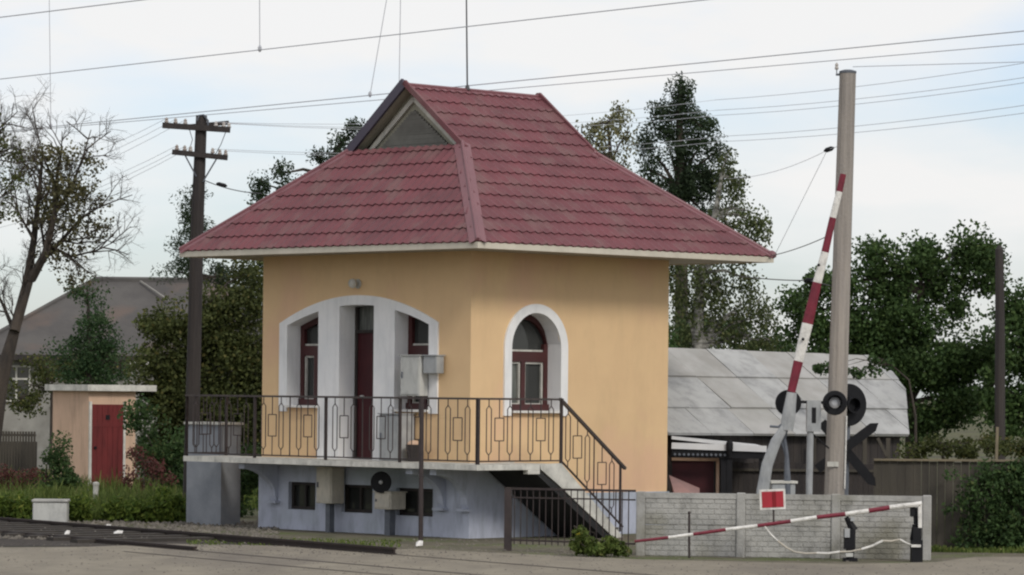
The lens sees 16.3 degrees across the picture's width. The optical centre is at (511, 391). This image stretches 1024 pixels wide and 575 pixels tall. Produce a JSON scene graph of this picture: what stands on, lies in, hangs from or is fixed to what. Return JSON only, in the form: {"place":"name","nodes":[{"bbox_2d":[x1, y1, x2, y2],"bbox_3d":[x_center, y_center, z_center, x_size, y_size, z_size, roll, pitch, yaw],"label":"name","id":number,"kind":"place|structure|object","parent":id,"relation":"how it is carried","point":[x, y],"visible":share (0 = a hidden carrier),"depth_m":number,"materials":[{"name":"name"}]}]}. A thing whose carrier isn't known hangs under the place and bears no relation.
{"place":"outdoors","nodes":[
{"label":"outdoors","id":0,"kind":"place"},
{"bbox_2d":[0,0,141,17],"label":"contact wire","id":1,"kind":"object","parent":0,"point":[71,8],"visible":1,"depth_m":46.71,"materials":[{"name":"metal"}]},
{"bbox_2d":[0,484,185,521],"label":"tall grass","id":2,"kind":"structure","parent":0,"point":[99,497],"depth_m":62.86,"materials":[{"name":"plant"}]},
{"bbox_2d":[0,463,258,509],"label":"grass","id":3,"kind":"structure","parent":0,"point":[107,487],"depth_m":68.31,"materials":[{"name":"plant"}]},
{"bbox_2d":[0,277,262,468],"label":"grey roof house","id":4,"kind":"structure","parent":0,"point":[131,297],"depth_m":99.57,"materials":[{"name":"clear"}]},
{"bbox_2d":[6,365,30,401],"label":"window","id":5,"kind":"structure","parent":4,"relation":"in","point":[17,375],"depth_m":98.45,"materials":[{"name":"grey glass"}]},
{"bbox_2d":[130,364,157,478],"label":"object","id":6,"kind":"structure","parent":0,"point":[138,434],"depth_m":87.60,"materials":[{"name":"plant"}]},
{"bbox_2d":[258,0,261,51],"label":"wire dropper","id":7,"kind":"object","parent":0,"point":[259,48],"visible":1,"depth_m":52.15,"materials":[{"name":"metal"}]},
{"bbox_2d":[2,0,703,78],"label":"contact wire","id":8,"kind":"object","parent":7,"relation":"hanging from","point":[366,37],"visible":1,"depth_m":50.05,"materials":[{"name":"metal"}]},
{"bbox_2d":[406,440,418,461],"bbox_3d":[-1.517,0.910,55.115,0.248,0.325,0.248,1,0,0],"label":"bucket","id":9,"kind":"object","parent":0,"point":[414,453],"visible":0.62,"depth_m":55.02,"materials":[{"name":"metal"}]},
{"bbox_2d":[0,544,1023,574],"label":"road","id":10,"kind":"structure","parent":0,"point":[23,556],"depth_m":46.31,"materials":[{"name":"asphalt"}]},
{"bbox_2d":[125,550,649,574],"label":"rail groove","id":11,"kind":"object","parent":10,"relation":"on","point":[370,565],"visible":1,"depth_m":46.09},
{"bbox_2d":[0,519,1023,563],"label":"yard","id":12,"kind":"structure","parent":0,"point":[429,542],"depth_m":51.76,"materials":[{"name":"gravel"}]},
{"bbox_2d":[134,484,185,522],"bbox_3d":[-5.890,1.912,59.905,0.887,0.763,0.888,1,0,-36],"label":"weed clump","id":13,"kind":"object","parent":12,"relation":"on","point":[160,506],"visible":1,"depth_m":59.78,"materials":[{"name":"green plant"}]},
{"bbox_2d":[169,496,185,520],"bbox_3d":[-5.520,2.020,59.917,0.586,0.555,0.475,1,0,0],"label":"weed clump","id":14,"kind":"object","parent":12,"relation":"on","point":[182,507],"visible":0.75,"depth_m":59.83,"materials":[{"name":"green plant"}]},
{"bbox_2d":[0,537,385,546],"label":"railway bed","id":15,"kind":"object","parent":12,"relation":"on","point":[7,542],"visible":0.29,"depth_m":51.49,"materials":[{"name":"gravel"}]},
{"bbox_2d":[0,524,50,526],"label":"sleeper","id":16,"kind":"object","parent":15,"relation":"on","point":[25,525],"depth_m":56.97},
{"bbox_2d":[0,526,72,528],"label":"sleeper","id":17,"kind":"object","parent":15,"relation":"on","point":[3,527],"visible":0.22,"depth_m":56.20,"materials":[{"name":"wood"}]},
{"bbox_2d":[0,527,94,530],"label":"sleeper","id":18,"kind":"object","parent":15,"relation":"on","point":[17,529],"visible":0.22,"depth_m":55.46,"materials":[{"name":"wood"}]},
{"bbox_2d":[0,529,116,532],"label":"sleeper","id":19,"kind":"object","parent":15,"relation":"on","point":[83,530],"visible":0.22,"depth_m":54.79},
{"bbox_2d":[0,531,141,536],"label":"sleeper","id":20,"kind":"object","parent":15,"relation":"on","point":[22,534],"visible":0.5,"depth_m":54.05,"materials":[{"name":"wood"}]},
{"bbox_2d":[23,533,165,538],"bbox_3d":[-6.106,2.156,53.614,2.600,0.050,0.240,1,0,-35],"label":"sleeper","id":21,"kind":"object","parent":15,"relation":"on","point":[112,534],"visible":0.57,"depth_m":53.45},
{"bbox_2d":[0,530,198,550],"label":"rail","id":22,"kind":"object","parent":15,"relation":"on","point":[147,544],"visible":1,"depth_m":50.91,"materials":[{"name":"metal"}]},
{"bbox_2d":[46,535,189,540],"bbox_3d":[-5.681,2.160,52.996,2.600,0.050,0.240,1,0,-35],"label":"sleeper","id":23,"kind":"object","parent":15,"relation":"on","point":[69,538],"visible":0.57,"depth_m":52.75,"materials":[{"name":"wood"}]},
{"bbox_2d":[0,519,279,540],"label":"ballast stones","id":24,"kind":"object","parent":15,"relation":"on","point":[236,530],"visible":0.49,"depth_m":57.34,"materials":[{"name":"gravel"}]},
{"bbox_2d":[70,537,214,542],"bbox_3d":[-5.256,2.164,52.378,2.600,0.050,0.240,1,0,-35],"label":"sleeper","id":25,"kind":"object","parent":15,"relation":"on","point":[160,539],"visible":0.64,"depth_m":52.23,"materials":[{"name":"wood"}]},
{"bbox_2d":[0,517,396,554],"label":"rail","id":26,"kind":"object","parent":15,"relation":"on","point":[317,545],"visible":0.83,"depth_m":52.02,"materials":[{"name":"metal"}]},
{"bbox_2d":[184,422,243,525],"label":"stair pier","id":27,"kind":"structure","parent":12,"relation":"on","point":[212,492],"depth_m":58.98,"materials":[{"name":"paint"}]},
{"bbox_2d":[186,536,401,546],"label":"yard grass","id":28,"kind":"structure","parent":12,"relation":"on","point":[383,543],"depth_m":52.13,"materials":[{"name":"plant"}]},
{"bbox_2d":[315,466,345,531],"bbox_3d":[-2.881,1.712,56.503,0.315,1.058,0.400,1,0,-45],"label":"relay box","id":29,"kind":"object","parent":12,"relation":"on","point":[330,486],"visible":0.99,"depth_m":56.41,"materials":[{"name":"metal"}]},
{"bbox_2d":[316,470,330,501],"bbox_3d":[-2.979,1.480,56.401,0.320,0.500,0.031,1,0,45],"label":"door","id":30,"kind":"structure","parent":29,"relation":"in","point":[323,486],"depth_m":56.40,"materials":[{"name":"metal"}]},
{"bbox_2d":[373,491,406,535],"bbox_3d":[-1.899,1.897,55.506,0.365,0.708,0.410,1,0,-45],"label":"relay box","id":31,"kind":"object","parent":12,"relation":"on","point":[390,502],"visible":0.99,"depth_m":55.43,"materials":[{"name":"metal"}]},
{"bbox_2d":[371,471,391,492],"bbox_3d":[-2.026,1.399,55.432,0.330,0.340,0.230,1,0,0],"label":"signal lamp","id":32,"kind":"object","parent":31,"relation":"on","point":[381,481],"visible":1,"depth_m":55.35,"materials":[{"name":"metal"}]},
{"bbox_2d":[375,494,389,507],"bbox_3d":[-2.015,1.690,55.389,0.031,0.200,0.330,1,0,-45],"label":"door","id":33,"kind":"structure","parent":31,"relation":"in","point":[381,500],"depth_m":55.38,"materials":[{"name":"metal"}]},
{"bbox_2d":[194,537,644,557],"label":"yard pebbles","id":34,"kind":"object","parent":12,"relation":"on","point":[562,549],"visible":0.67,"depth_m":50.43,"materials":[{"name":"stone"}]},
{"bbox_2d":[418,397,423,540],"bbox_3d":[-1.328,1.156,52.349,0.072,2.161,0.067,1,0,0],"label":"steel post","id":35,"kind":"object","parent":12,"relation":"on","point":[421,463],"visible":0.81,"depth_m":52.32,"materials":[{"name":"brown metal"}]},
{"bbox_2d":[504,487,635,550],"bbox_3d":[0.806,1.828,50.054,2.067,0.960,0.128,1,0,27],"label":"iron fence","id":36,"kind":"object","parent":12,"relation":"on","point":[508,539],"visible":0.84,"depth_m":50.18,"materials":[{"name":"metal"}]},
{"bbox_2d":[568,523,631,556],"bbox_3d":[1.208,2.083,49.005,0.892,0.564,0.614,1,0,0],"label":"fence foot plant","id":37,"kind":"object","parent":12,"relation":"on","point":[583,543],"visible":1,"depth_m":48.91,"materials":[{"name":"green plant"}]},
{"bbox_2d":[669,475,699,492],"bbox_3d":[2.801,1.817,57.750,0.500,0.921,0.900,1,0,0],"label":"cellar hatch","id":38,"kind":"object","parent":12,"relation":"on","point":[679,486],"visible":0.25,"depth_m":57.84,"materials":[{"name":"pink concrete"}]},
{"bbox_2d":[672,457,718,525],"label":"red gate","id":39,"kind":"structure","parent":12,"relation":"on","point":[698,472],"depth_m":58.50,"materials":[{"name":"metal"}]},
{"bbox_2d":[671,436,766,525],"bbox_3d":[3.355,1.503,59.220,1.544,1.562,2.559,1,0,0],"label":"white canopy","id":40,"kind":"object","parent":12,"relation":"on","point":[726,452],"visible":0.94,"depth_m":58.08,"materials":[{"name":"metal"}]},
{"bbox_2d":[634,501,922,561],"bbox_3d":[3.600,1.872,48.335,3.892,0.829,0.230,1,0,0],"label":"gate barrier","id":41,"kind":"object","parent":12,"relation":"on","point":[916,548],"visible":1,"depth_m":48.28,"materials":[{"name":"metal"}]},
{"bbox_2d":[759,489,785,521],"bbox_3d":[3.517,1.540,48.281,0.363,0.469,0.060,1,0,0],"label":"red sign","id":42,"kind":"object","parent":41,"relation":"attached to","point":[771,499],"visible":1,"depth_m":48.26,"materials":[{"name":"metal"}]},
{"bbox_2d":[764,526,910,554],"bbox_3d":[4.425,2.010,48.280,2.052,0.380,0.029,1,0,0],"label":"hanging chain","id":43,"kind":"object","parent":41,"relation":"hanging from","point":[836,552],"visible":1,"depth_m":48.27,"materials":[{"name":"white paint"}]},
{"bbox_2d":[769,480,797,526],"bbox_3d":[3.785,1.770,50.450,0.390,1.036,0.390,1,0,-11],"label":"barrier machine","id":44,"kind":"object","parent":12,"relation":"on","point":[777,484],"visible":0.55,"depth_m":50.28,"materials":[{"name":"grey metal"}]},
{"bbox_2d":[667,348,908,525],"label":"grey shed","id":45,"kind":"structure","parent":12,"relation":"on","point":[722,394],"depth_m":61.07,"materials":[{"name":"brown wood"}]},
{"bbox_2d":[719,461,873,527],"bbox_3d":[4.692,1.727,59.170,2.583,1.139,0.090,1,0,0],"label":"dark board fence","id":46,"kind":"object","parent":12,"relation":"on","point":[748,473],"visible":0.12,"depth_m":59.19,"materials":[{"name":"brown wood"}]},
{"bbox_2d":[756,173,845,493],"bbox_3d":[4.048,-0.677,50.235,1.239,4.790,0.270,1,0,0],"label":"raised barrier","id":47,"kind":"object","parent":12,"relation":"on","point":[785,425],"visible":0.93,"depth_m":50.17,"materials":[{"name":"metal"}]},
{"bbox_2d":[775,390,846,494],"bbox_3d":[4.212,1.134,50.495,1.012,2.318,0.332,1,0,0],"label":"crossing signal","id":48,"kind":"object","parent":12,"relation":"on","point":[833,402],"visible":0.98,"depth_m":50.48,"materials":[{"name":"grey metal"}]},
{"bbox_2d":[824,63,855,527],"bbox_3d":[4.680,-1.156,51.188,0.430,7.114,0.316,1,0,0],"label":"concrete pole","id":49,"kind":"object","parent":12,"relation":"on","point":[835,459],"visible":0.89,"depth_m":51.09,"materials":[{"name":"concrete"}]},
{"bbox_2d":[853,62,1014,66],"bbox_3d":[6.257,-4.465,48.600,0.010,0.362,5.884,1,0,-28],"label":"pole wire","id":50,"kind":"object","parent":49,"relation":"attached to","point":[935,64],"visible":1,"depth_m":49.38,"materials":[{"name":"metal"}]},
{"bbox_2d":[814,384,877,527],"bbox_3d":[4.868,1.089,52.087,0.889,2.420,0.324,1,0,-18],"label":"crossbuck signal","id":51,"kind":"object","parent":12,"relation":"on","point":[856,404],"visible":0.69,"depth_m":52.10,"materials":[{"name":"metal"}]},
{"bbox_2d":[842,516,857,561],"bbox_3d":[4.578,1.988,48.338,0.197,0.617,0.205,1,0,0],"label":"bar rest","id":52,"kind":"object","parent":12,"relation":"on","point":[849,536],"visible":1,"depth_m":48.30,"materials":[{"name":"black paint"}]},
{"bbox_2d":[812,354,916,454],"bbox_3d":[5.975,0.881,60.553,1.832,3.058,0.529,1,0,0],"label":"overhanging branch","id":53,"kind":"object","parent":12,"relation":"on","point":[857,374],"visible":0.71,"depth_m":60.49,"materials":[{"name":"green plant"}]},
{"bbox_2d":[874,459,1023,547],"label":"plank fence","id":54,"kind":"object","parent":12,"relation":"on","point":[935,485],"visible":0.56,"depth_m":52.25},
{"bbox_2d":[941,456,1023,548],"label":"ivy","id":55,"kind":"object","parent":54,"relation":"attached to","point":[1011,535],"visible":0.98,"depth_m":51.85,"materials":[{"name":"green plant"}]},
{"bbox_2d":[893,430,1023,462],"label":"bush","id":56,"kind":"object","parent":12,"relation":"on","point":[965,449],"visible":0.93,"depth_m":56.89,"materials":[{"name":"green plant"}]},
{"bbox_2d":[931,544,1023,552],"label":"short grass","id":57,"kind":"structure","parent":12,"relation":"on","point":[999,549],"depth_m":51.49,"materials":[{"name":"plant"}]},
{"bbox_2d":[995,427,998,458],"bbox_3d":[7.439,1.432,55.000,0.075,1.786,0.060,1,0,0],"label":"pale stake","id":58,"kind":"object","parent":12,"relation":"on","point":[996,442],"visible":0.36,"depth_m":54.97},
{"bbox_2d":[0,0,1023,398],"label":"sky","id":59,"kind":"structure","parent":0,"point":[928,178],"materials":[{"name":"white"}]},
{"bbox_2d":[5,44,1022,132],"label":"contact wire","id":60,"kind":"object","parent":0,"point":[575,82],"visible":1,"depth_m":56.26,"materials":[{"name":"metal"}]},
{"bbox_2d":[38,400,1023,526],"bbox_3d":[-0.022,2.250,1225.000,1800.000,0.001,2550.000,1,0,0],"label":"ground","id":61,"kind":"structure","parent":0,"point":[969,432],"depth_m":181.20,"materials":[{"name":"plant"}]},
{"bbox_2d":[0,490,33,518],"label":"weed clump","id":62,"kind":"object","parent":61,"relation":"on","point":[16,507],"visible":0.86,"depth_m":59.74,"materials":[{"name":"green plant"}]},
{"bbox_2d":[0,431,36,474],"bbox_3d":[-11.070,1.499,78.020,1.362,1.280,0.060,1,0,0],"label":"picket fence","id":63,"kind":"object","parent":61,"relation":"on","point":[17,435],"visible":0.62,"depth_m":77.99,"materials":[{"name":"grey wood"}]},
{"bbox_2d":[0,463,46,490],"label":"russet weeds","id":64,"kind":"object","parent":61,"relation":"on","point":[5,473],"visible":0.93,"depth_m":68.93,"materials":[{"name":"red plant"}]},
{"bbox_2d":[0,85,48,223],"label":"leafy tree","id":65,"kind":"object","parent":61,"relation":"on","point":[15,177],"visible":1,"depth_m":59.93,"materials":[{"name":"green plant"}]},
{"bbox_2d":[0,430,82,491],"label":"fence bush","id":66,"kind":"object","parent":61,"relation":"on","point":[62,469],"visible":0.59,"depth_m":69.86,"materials":[{"name":"green plant"}]},
{"bbox_2d":[31,499,69,521],"bbox_3d":[-7.597,1.971,58.905,0.600,0.406,0.540,1,0,-3],"label":"concrete box","id":67,"kind":"object","parent":61,"relation":"on","point":[51,509],"visible":0.79,"depth_m":58.66,"materials":[{"name":"concrete"}]},
{"bbox_2d":[5,348,134,469],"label":"garden tree","id":68,"kind":"object","parent":61,"relation":"on","point":[29,398],"visible":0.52,"depth_m":89.96,"materials":[{"name":"green plant"}]},
{"bbox_2d":[0,76,143,445],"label":"bare tree","id":69,"kind":"object","parent":61,"relation":"on","point":[33,269],"visible":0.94,"depth_m":62.92,"materials":[{"name":"brown plant"}]},
{"bbox_2d":[57,491,95,521],"bbox_3d":[-7.334,1.970,59.862,0.704,0.621,0.589,1,0,0],"label":"weed clump","id":70,"kind":"object","parent":61,"relation":"on","point":[81,508],"visible":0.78,"depth_m":59.79,"materials":[{"name":"green plant"}]},
{"bbox_2d":[39,277,142,384],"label":"young tree","id":71,"kind":"object","parent":61,"relation":"on","point":[89,366],"visible":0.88,"depth_m":83.91,"materials":[{"name":"green plant"}]},
{"bbox_2d":[45,384,156,490],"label":"outhouse","id":72,"kind":"structure","parent":61,"relation":"on","point":[85,416],"depth_m":74.83,"materials":[{"name":"beige paint"}]},
{"bbox_2d":[91,404,122,490],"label":"door","id":73,"kind":"structure","parent":72,"relation":"in","point":[107,430],"depth_m":74.75,"materials":[{"name":"red paint"}]},
{"bbox_2d":[97,493,146,521],"bbox_3d":[-6.498,1.992,59.939,0.919,0.591,0.666,1,0,0],"label":"weed clump","id":74,"kind":"object","parent":61,"relation":"on","point":[114,509],"visible":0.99,"depth_m":59.79,"materials":[{"name":"green plant"}]},
{"bbox_2d":[119,444,178,493],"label":"red stemmed shrub","id":75,"kind":"object","parent":61,"relation":"on","point":[154,463],"visible":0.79,"depth_m":68.95,"materials":[{"name":"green plant"}]},
{"bbox_2d":[117,393,258,492],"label":"dark hedge","id":76,"kind":"object","parent":61,"relation":"on","point":[175,454],"visible":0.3,"depth_m":70.92,"materials":[{"name":"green plant"}]},
{"bbox_2d":[122,259,262,476],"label":"olive thicket","id":77,"kind":"object","parent":61,"relation":"on","point":[224,344],"visible":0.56,"depth_m":75.64,"materials":[{"name":"green plant"}]},
{"bbox_2d":[162,114,230,497],"bbox_3d":[-5.666,-1.335,64.005,1.228,7.262,0.350,1,0,0],"label":"wooden utility pole","id":78,"kind":"object","parent":61,"relation":"on","point":[202,126],"visible":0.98,"depth_m":63.89,"materials":[{"name":"wood"}]},
{"bbox_2d":[221,136,721,152],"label":"telephone wire","id":79,"kind":"object","parent":78,"relation":"attached to","point":[594,147],"visible":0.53,"depth_m":71.87,"materials":[{"name":"metal"}]},
{"bbox_2d":[230,110,714,127],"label":"telephone wire","id":80,"kind":"object","parent":78,"relation":"attached to","point":[361,127],"visible":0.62,"depth_m":71.42,"materials":[{"name":"metal"}]},
{"bbox_2d":[232,141,721,155],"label":"telephone wire","id":81,"kind":"object","parent":78,"relation":"attached to","point":[600,151],"visible":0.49,"depth_m":71.95,"materials":[{"name":"metal"}]},
{"bbox_2d":[240,115,714,128],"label":"telephone wire","id":82,"kind":"object","parent":78,"relation":"attached to","point":[573,126],"visible":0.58,"depth_m":71.47,"materials":[{"name":"metal"}]},
{"bbox_2d":[2,30,1023,131],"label":"contact wire","id":83,"kind":"object","parent":78,"relation":"attached to","point":[568,75],"visible":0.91,"depth_m":55.20,"materials":[{"name":"metal"}]},
{"bbox_2d":[148,184,262,302],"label":"pine tree","id":84,"kind":"object","parent":61,"relation":"on","point":[186,216],"visible":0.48,"depth_m":91.91,"materials":[{"name":"green plant"}]},
{"bbox_2d":[240,439,261,516],"bbox_3d":[-4.779,1.563,62.983,1.315,1.483,1.007,1,0,0],"label":"bush","id":85,"kind":"object","parent":61,"relation":"on","point":[249,480],"visible":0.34,"depth_m":62.80,"materials":[{"name":"green plant"}]},
{"bbox_2d":[209,116,367,284],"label":"tall tree","id":86,"kind":"object","parent":61,"relation":"on","point":[260,185],"visible":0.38,"depth_m":94.91,"materials":[{"name":"green plant"}]},
{"bbox_2d":[179,79,776,538],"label":"crossing keeper house","id":87,"kind":"structure","parent":61,"relation":"on","point":[511,255],"depth_m":56.30,"materials":[{"name":"yellow paint"}]},
{"bbox_2d":[283,317,317,407],"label":"window","id":88,"kind":"structure","parent":87,"relation":"in","point":[309,331],"depth_m":57.66,"materials":[{"name":"red glass"}]},
{"bbox_2d":[292,482,314,509],"bbox_3d":[-3.288,1.667,57.359,0.650,0.440,0.080,1,0,45],"label":"basement window","id":89,"kind":"structure","parent":87,"relation":"in","point":[303,493],"depth_m":57.40,"materials":[{"name":"black glass"}]},
{"bbox_2d":[345,484,372,512],"bbox_3d":[-2.366,1.686,56.423,0.080,0.440,0.720,1,0,-45],"label":"basement window","id":90,"kind":"structure","parent":87,"relation":"in","point":[358,498],"depth_m":56.48,"materials":[{"name":"black glass"}]},
{"bbox_2d":[357,333,373,457],"bbox_3d":[-2.215,0.063,56.637,0.700,1.990,0.100,1,0,45],"label":"door","id":91,"kind":"structure","parent":87,"relation":"in","point":[365,341],"depth_m":56.74,"materials":[{"name":"wood"}]},
{"bbox_2d":[378,413,415,460],"bbox_3d":[-1.796,0.701,55.456,0.365,0.738,0.490,1,0,-45],"label":"balcony locker","id":92,"kind":"object","parent":87,"relation":"on","point":[385,453],"visible":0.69,"depth_m":55.32,"materials":[{"name":"grey metal"}]},
{"bbox_2d":[391,315,428,411],"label":"window","id":93,"kind":"structure","parent":87,"relation":"in","point":[418,330],"depth_m":55.86,"materials":[{"name":"red glass"}]},
{"bbox_2d":[399,355,427,395],"bbox_3d":[-1.517,-0.254,55.272,0.225,0.638,0.470,1,0,-45],"label":"meter cabinet","id":94,"kind":"object","parent":87,"relation":"attached to","point":[414,380],"visible":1,"depth_m":55.16,"materials":[{"name":"metal"}]},
{"bbox_2d":[400,488,432,516],"bbox_3d":[-1.432,1.711,55.503,0.820,0.430,0.080,1,0,45],"label":"basement window","id":95,"kind":"structure","parent":87,"relation":"in","point":[412,495],"depth_m":55.51,"materials":[{"name":"black glass"}]},
{"bbox_2d":[422,355,445,373],"bbox_3d":[-1.208,-0.426,55.000,0.195,0.288,0.330,1,0,-45],"label":"junction box","id":96,"kind":"object","parent":87,"relation":"attached to","point":[433,364],"visible":1,"depth_m":54.92,"materials":[{"name":"grey metal"}]},
{"bbox_2d":[465,0,469,89],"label":"antenna mast","id":97,"kind":"object","parent":87,"relation":"on","point":[467,86],"visible":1,"depth_m":57.88,"materials":[{"name":"metal"}]},
{"bbox_2d":[511,315,559,412],"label":"window","id":98,"kind":"structure","parent":87,"relation":"in","point":[529,344],"depth_m":55.95,"materials":[{"name":"red glass"}]},
{"bbox_2d":[575,100,644,178],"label":"pale birch","id":99,"kind":"object","parent":61,"relation":"on","point":[600,136],"visible":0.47,"depth_m":91.95,"materials":[{"name":"green plant"}]},
{"bbox_2d":[633,71,735,328],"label":"larch tree","id":100,"kind":"object","parent":61,"relation":"on","point":[682,185],"visible":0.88,"depth_m":97.85,"materials":[{"name":"green plant"}]},
{"bbox_2d":[669,147,784,351],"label":"weeping birch","id":101,"kind":"object","parent":61,"relation":"on","point":[696,316],"visible":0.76,"depth_m":79.93,"materials":[{"name":"green plant"}]},
{"bbox_2d":[668,315,827,352],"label":"dark tree","id":102,"kind":"object","parent":61,"relation":"on","point":[671,344],"visible":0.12,"depth_m":87.76,"materials":[{"name":"green plant"}]},
{"bbox_2d":[636,491,931,559],"bbox_3d":[3.732,1.867,49.243,4.054,0.940,0.120,1,0,7],"label":"concrete fence","id":103,"kind":"object","parent":61,"relation":"on","point":[667,513],"visible":0.88,"depth_m":49.23,"materials":[{"name":"concrete"}]},
{"bbox_2d":[772,219,1013,478],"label":"apple tree","id":104,"kind":"object","parent":61,"relation":"on","point":[896,328],"visible":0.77,"depth_m":71.74,"materials":[{"name":"green plant"}]},
{"bbox_2d":[968,277,1023,445],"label":"roadside tree","id":105,"kind":"object","parent":61,"relation":"on","point":[1014,358],"visible":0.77,"depth_m":69.84,"materials":[{"name":"green plant"}]},
{"bbox_2d":[994,245,1004,459],"bbox_3d":[8.470,-0.106,62.000,0.229,4.883,0.190,1,0,0],"label":"wooden pole","id":106,"kind":"object","parent":61,"relation":"on","point":[999,351],"visible":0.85,"depth_m":61.93,"materials":[{"name":"wood"}]},
{"bbox_2d":[715,83,1020,115],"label":"telephone wire","id":107,"kind":"object","parent":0,"point":[879,101],"visible":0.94,"depth_m":66.35,"materials":[{"name":"metal"}]},
{"bbox_2d":[715,77,1023,110],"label":"telephone wire","id":108,"kind":"object","parent":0,"point":[877,96],"visible":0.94,"depth_m":66.39,"materials":[{"name":"metal"}]},
{"bbox_2d":[718,63,1022,99],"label":"telephone wire","id":109,"kind":"object","parent":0,"point":[880,83],"visible":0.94,"depth_m":66.30,"materials":[{"name":"metal"}]},
{"bbox_2d":[722,113,1022,141],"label":"telephone wire","id":110,"kind":"object","parent":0,"point":[878,130],"visible":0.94,"depth_m":66.51,"materials":[{"name":"metal"}]},
{"bbox_2d":[732,105,1023,135],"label":"telephone wire","id":111,"kind":"object","parent":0,"point":[883,123],"visible":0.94,"depth_m":66.35,"materials":[{"name":"metal"}]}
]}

